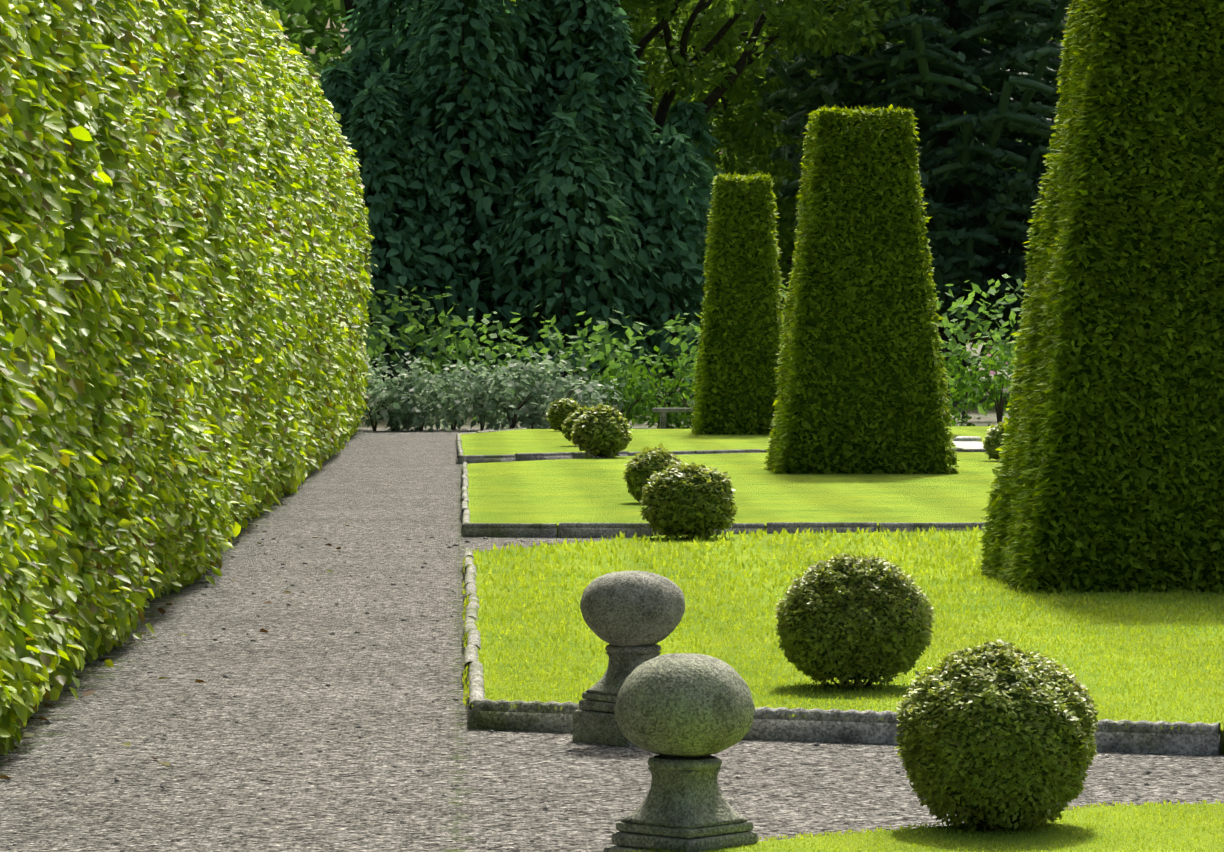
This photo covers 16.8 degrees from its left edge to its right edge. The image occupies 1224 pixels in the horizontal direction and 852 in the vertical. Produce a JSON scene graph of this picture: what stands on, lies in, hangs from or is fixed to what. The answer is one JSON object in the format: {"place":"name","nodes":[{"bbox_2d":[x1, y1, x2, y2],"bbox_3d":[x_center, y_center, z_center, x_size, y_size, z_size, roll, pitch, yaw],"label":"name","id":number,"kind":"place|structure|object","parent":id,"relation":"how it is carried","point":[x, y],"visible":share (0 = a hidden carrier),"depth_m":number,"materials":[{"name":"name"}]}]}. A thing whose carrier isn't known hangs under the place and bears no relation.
{"place":"outdoors","nodes":[
{"label":"outdoors","id":0,"kind":"place"},
{"bbox_2d":[259,0,738,168],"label":"tree","id":1,"kind":"object","parent":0,"point":[317,14],"depth_m":160.33,"materials":[{"name":"green plant"}]},
{"bbox_2d":[0,428,1223,851],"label":"gravel walk","id":2,"kind":"structure","parent":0,"point":[374,492],"depth_m":16.86,"materials":[{"name":"grey gravel"}]},
{"bbox_2d":[0,506,352,777],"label":"fallen leaves","id":3,"kind":"object","parent":2,"relation":"on","point":[90,692],"visible":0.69,"depth_m":19.91,"materials":[{"name":"brown plant"}]},
{"bbox_2d":[6,536,1184,847],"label":"loose stones","id":4,"kind":"object","parent":2,"relation":"on","point":[410,652],"visible":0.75,"depth_m":19.69,"materials":[{"name":"grey gravel"}]},
{"bbox_2d":[573,571,684,746],"bbox_3d":[0.085,0.947,17.000,0.435,0.712,0.429,-1,2,-40],"label":"stone finial","id":5,"kind":"object","parent":2,"relation":"on","point":[632,618],"visible":0.79,"depth_m":16.87,"materials":[{"name":"grey stone"}]},
{"bbox_2d":[652,408,693,428],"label":"stone bench","id":6,"kind":"object","parent":2,"relation":"on","point":[663,417],"visible":0.35,"depth_m":71.92,"materials":[{"name":"grey stone"}]},
{"bbox_2d":[603,653,757,851],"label":"stone finial","id":7,"kind":"object","parent":2,"relation":"on","point":[684,716],"visible":0.98,"depth_m":12.61,"materials":[{"name":"grey stone"}]},
{"bbox_2d":[460,426,990,455],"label":"lawn panel","id":8,"kind":"structure","parent":2,"relation":"on","point":[522,441],"depth_m":62.23,"materials":[{"name":"green plant"}]},
{"bbox_2d":[546,397,581,430],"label":"box ball leaves","id":9,"kind":"object","parent":8,"relation":"on","point":[554,424],"depth_m":68.96,"materials":[{"name":"green plant"}]},
{"bbox_2d":[561,406,591,441],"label":"box ball leaves","id":10,"kind":"object","parent":8,"relation":"on","point":[570,421],"depth_m":59.54,"materials":[{"name":"green plant"}]},
{"bbox_2d":[702,183,780,433],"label":"yew obelisk","id":11,"kind":"object","parent":8,"relation":"on","point":[760,382],"visible":0.19,"depth_m":66.88,"materials":[{"name":"green plant"}]},
{"bbox_2d":[690,172,724,433],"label":"yew obelisk sprigs","id":12,"kind":"object","parent":11,"relation":"attached to","point":[699,382],"visible":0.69,"depth_m":67.03,"materials":[{"name":"green plant"}]},
{"bbox_2d":[697,171,784,434],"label":"yew obelisk sprigs","id":13,"kind":"object","parent":11,"relation":"attached to","point":[757,180],"visible":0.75,"depth_m":66.85,"materials":[{"name":"green plant"}]},
{"bbox_2d":[952,436,980,440],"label":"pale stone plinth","id":14,"kind":"structure","parent":8,"relation":"on","point":[966,438],"depth_m":62.25,"materials":[{"name":"grey stone"}]},
{"bbox_2d":[953,441,983,448],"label":"path","id":15,"kind":"structure","parent":8,"relation":"on","point":[970,444],"depth_m":60.24,"materials":[{"name":"stone"}]},
{"bbox_2d":[466,452,1000,536],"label":"lawn panel","id":16,"kind":"structure","parent":2,"relation":"on","point":[584,490],"depth_m":41.42,"materials":[{"name":"green plant"}]},
{"bbox_2d":[570,404,632,457],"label":"box ball leaves","id":17,"kind":"object","parent":16,"relation":"on","point":[620,440],"depth_m":53.66,"materials":[{"name":"green plant"}]},
{"bbox_2d":[622,443,681,502],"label":"box ball leaves","id":18,"kind":"object","parent":16,"relation":"on","point":[636,492],"depth_m":38.79,"materials":[{"name":"green plant"}]},
{"bbox_2d":[785,119,947,473],"bbox_3d":[2.907,-1.503,48.337,1.840,4.100,1.840,0,1,-2],"label":"yew obelisk","id":19,"kind":"object","parent":16,"relation":"on","point":[809,419],"visible":0.25,"depth_m":47.60,"materials":[{"name":"green plant"}]},
{"bbox_2d":[764,110,827,473],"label":"yew obelisk sprigs","id":20,"kind":"object","parent":19,"relation":"attached to","point":[785,388],"visible":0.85,"depth_m":47.95,"materials":[{"name":"green plant"}]},
{"bbox_2d":[767,104,960,473],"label":"yew obelisk sprigs","id":21,"kind":"object","parent":19,"relation":"attached to","point":[902,118],"visible":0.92,"depth_m":47.57,"materials":[{"name":"green plant"}]},
{"bbox_2d":[982,421,1006,460],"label":"box ball leaves","id":22,"kind":"object","parent":16,"relation":"on","point":[993,452],"depth_m":52.20,"materials":[{"name":"green plant"}]},
{"bbox_2d":[455,428,1220,754],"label":"kerb stones","id":23,"kind":"object","parent":2,"relation":"on","point":[871,726],"visible":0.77,"depth_m":17.46,"materials":[{"name":"grey stone"}]},
{"bbox_2d":[474,531,1223,753],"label":"lawn panel","id":24,"kind":"structure","parent":2,"relation":"on","point":[739,541],"depth_m":22.32,"materials":[{"name":"green plant"}]},
{"bbox_2d":[638,462,737,538],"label":"box ball leaves","id":25,"kind":"object","parent":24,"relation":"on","point":[647,515],"depth_m":31.93,"materials":[{"name":"green plant"}]},
{"bbox_2d":[462,525,1223,851],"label":"lawn grass","id":26,"kind":"structure","parent":24,"relation":"on","point":[971,544],"depth_m":22.14,"materials":[{"name":"green plant"}]},
{"bbox_2d":[774,553,934,687],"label":"box ball leaves","id":27,"kind":"object","parent":24,"relation":"on","point":[903,661],"depth_m":18.24,"materials":[{"name":"green plant"}]},
{"bbox_2d":[1005,0,1223,591],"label":"yew obelisk","id":28,"kind":"object","parent":24,"relation":"on","point":[1097,254],"visible":0.08,"depth_m":25.56,"materials":[{"name":"green plant"}]},
{"bbox_2d":[975,0,1118,591],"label":"yew obelisk sprigs","id":29,"kind":"object","parent":28,"relation":"attached to","point":[1016,482],"visible":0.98,"depth_m":26.13,"materials":[{"name":"green plant"}]},
{"bbox_2d":[982,0,1223,592],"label":"yew obelisk sprigs","id":30,"kind":"object","parent":28,"relation":"attached to","point":[1129,11],"visible":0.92,"depth_m":25.53,"materials":[{"name":"green plant"}]},
{"bbox_2d":[660,803,1223,851],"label":"lawn panel","id":31,"kind":"structure","parent":2,"relation":"on","point":[966,841],"depth_m":12.89,"materials":[{"name":"green plant"}]},
{"bbox_2d":[894,639,1099,830],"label":"box ball leaves","id":32,"kind":"object","parent":31,"relation":"on","point":[1069,775],"depth_m":12.98,"materials":[{"name":"green plant"}]},
{"bbox_2d":[258,0,1002,342],"label":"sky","id":33,"kind":"structure","parent":0,"point":[972,335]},
{"bbox_2d":[357,343,1011,428],"bbox_3d":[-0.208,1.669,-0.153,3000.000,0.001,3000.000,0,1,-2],"label":"ground","id":34,"kind":"structure","parent":0,"point":[990,418],"depth_m":86.86,"materials":[{"name":"soil"}]},
{"bbox_2d":[0,0,377,755],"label":"beech hedge","id":35,"kind":"object","parent":34,"relation":"on","point":[184,262],"depth_m":21.82,"materials":[{"name":"green plant"}]},
{"bbox_2d":[260,0,344,79],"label":"tree","id":36,"kind":"object","parent":34,"relation":"on","point":[272,6],"depth_m":160.26,"materials":[{"name":"green plant"}]},
{"bbox_2d":[359,347,628,431],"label":"shrubs","id":37,"kind":"object","parent":34,"relation":"on","point":[405,406],"depth_m":73.64,"materials":[{"name":"green plant"}]},
{"bbox_2d":[371,0,688,409],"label":"tree trunks","id":38,"kind":"object","parent":34,"relation":"on","point":[563,309],"visible":0.02,"depth_m":93.08,"materials":[{"name":"brown plant"}]},
{"bbox_2d":[318,0,724,409],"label":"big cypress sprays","id":39,"kind":"object","parent":38,"relation":"attached to","point":[623,188],"visible":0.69,"depth_m":92.53,"materials":[{"name":"green plant"}]},
{"bbox_2d":[590,346,700,428],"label":"mound shrub","id":40,"kind":"object","parent":34,"relation":"on","point":[650,396],"depth_m":75.49,"materials":[{"name":"green plant"}]},
{"bbox_2d":[502,0,871,357],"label":"tree","id":41,"kind":"object","parent":34,"relation":"on","point":[766,121],"depth_m":115.77,"materials":[{"name":"green plant"}]},
{"bbox_2d":[363,274,1029,425],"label":"dark shrubs","id":42,"kind":"object","parent":34,"relation":"on","point":[473,348],"depth_m":81.74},
{"bbox_2d":[738,0,1070,326],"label":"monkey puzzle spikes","id":43,"kind":"object","parent":34,"relation":"on","point":[1002,198],"visible":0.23,"depth_m":105.46,"materials":[{"name":"green plant"}]},
{"bbox_2d":[809,9,1059,227],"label":"tree","id":44,"kind":"object","parent":34,"relation":"on","point":[986,41],"depth_m":121.23,"materials":[{"name":"green plant"}]},
{"bbox_2d":[511,0,911,395],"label":"overhanging tree","id":45,"kind":"object","parent":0,"point":[816,37],"depth_m":101.01,"materials":[{"name":"green plant"}]},
{"bbox_2d":[449,9,1029,380],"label":"tree","id":46,"kind":"object","parent":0,"point":[713,113],"depth_m":153.59,"materials":[{"name":"green plant"}]},
{"bbox_2d":[465,0,1052,332],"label":"tree","id":47,"kind":"object","parent":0,"point":[770,165],"depth_m":128.19,"materials":[{"name":"green plant"}]},
{"bbox_2d":[936,0,966,401],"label":"tree trunk","id":48,"kind":"object","parent":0,"point":[953,194],"visible":0.25,"depth_m":107.80,"materials":[{"name":"plant"}]},
{"bbox_2d":[733,0,1072,323],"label":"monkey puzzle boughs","id":49,"kind":"object","parent":48,"relation":"attached to","point":[972,49],"visible":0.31,"depth_m":105.52,"materials":[{"name":"green plant"}]},
{"bbox_2d":[938,340,1022,425],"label":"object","id":50,"kind":"object","parent":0,"point":[981,391],"depth_m":74.33,"materials":[{"name":"green plant"}]},
{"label":"cypress trunk","id":51,"kind":"object","parent":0,"visible":0},
{"bbox_2d":[981,40,1061,367],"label":"cypress sprays","id":52,"kind":"object","parent":51,"relation":"attached to","point":[1041,167],"depth_m":113.23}
]}

